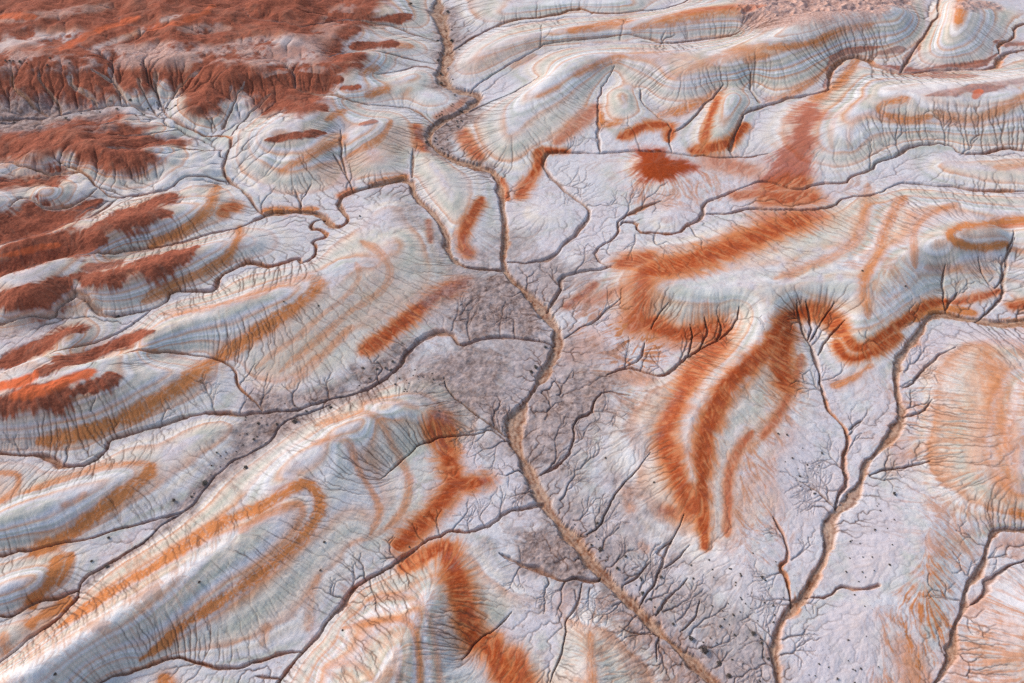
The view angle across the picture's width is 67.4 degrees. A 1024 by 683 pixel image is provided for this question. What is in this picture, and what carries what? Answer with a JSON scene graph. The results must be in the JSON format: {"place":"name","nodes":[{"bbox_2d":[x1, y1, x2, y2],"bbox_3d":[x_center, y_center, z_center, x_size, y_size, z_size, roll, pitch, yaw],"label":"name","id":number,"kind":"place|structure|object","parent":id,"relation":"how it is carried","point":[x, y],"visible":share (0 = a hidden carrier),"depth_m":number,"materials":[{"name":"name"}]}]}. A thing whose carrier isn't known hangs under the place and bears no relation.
{"place":"outdoors","nodes":[
{"label":"outdoors","id":0,"kind":"place"},
{"bbox_2d":[0,0,370,242],"bbox_3d":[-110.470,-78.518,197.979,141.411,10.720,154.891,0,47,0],"label":"red plateau","id":1,"kind":"structure","parent":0,"point":[215,82],"depth_m":185.19,"materials":[{"name":"stone"}]},
{"bbox_2d":[0,0,1023,682],"bbox_3d":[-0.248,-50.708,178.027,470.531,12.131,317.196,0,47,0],"label":"valley floor","id":2,"kind":"structure","parent":0,"point":[598,216],"depth_m":125.08,"materials":[{"name":"soil"}]},
{"bbox_2d":[254,177,502,272],"bbox_3d":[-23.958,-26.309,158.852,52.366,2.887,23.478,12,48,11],"label":"dry wash","id":3,"kind":"object","parent":2,"relation":"in","point":[433,213],"visible":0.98,"depth_m":157.88,"materials":[{"name":"soil"}]},
{"bbox_2d":[425,0,720,682],"bbox_3d":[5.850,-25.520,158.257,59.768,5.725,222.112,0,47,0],"label":"dry wash","id":4,"kind":"object","parent":2,"relation":"in","point":[515,421],"visible":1,"depth_m":125.80,"materials":[{"name":"soil"}]},
{"bbox_2d":[698,646,708,654],"bbox_3d":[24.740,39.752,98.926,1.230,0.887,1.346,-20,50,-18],"label":"shrub","id":5,"kind":"object","parent":2,"relation":"on","point":[703,649],"visible":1,"depth_m":98.66,"materials":[{"name":"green plant"}]},
{"bbox_2d":[768,311,1023,682],"bbox_3d":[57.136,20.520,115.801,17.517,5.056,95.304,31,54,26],"label":"dry wash","id":6,"kind":"object","parent":2,"relation":"in","point":[850,500],"visible":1,"depth_m":113.82,"materials":[{"name":"soil"}]},
{"bbox_2d":[934,526,1023,682],"bbox_3d":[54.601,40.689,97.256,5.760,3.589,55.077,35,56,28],"label":"dry wash","id":7,"kind":"object","parent":2,"relation":"in","point":[951,650],"visible":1,"depth_m":102.54,"materials":[{"name":"soil"}]},
{"bbox_2d":[0,0,1023,682],"bbox_3d":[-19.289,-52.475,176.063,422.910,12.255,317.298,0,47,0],"label":"hills","id":8,"kind":"structure","parent":0,"point":[248,548],"depth_m":136.91,"materials":[{"name":"soil"}]}
]}

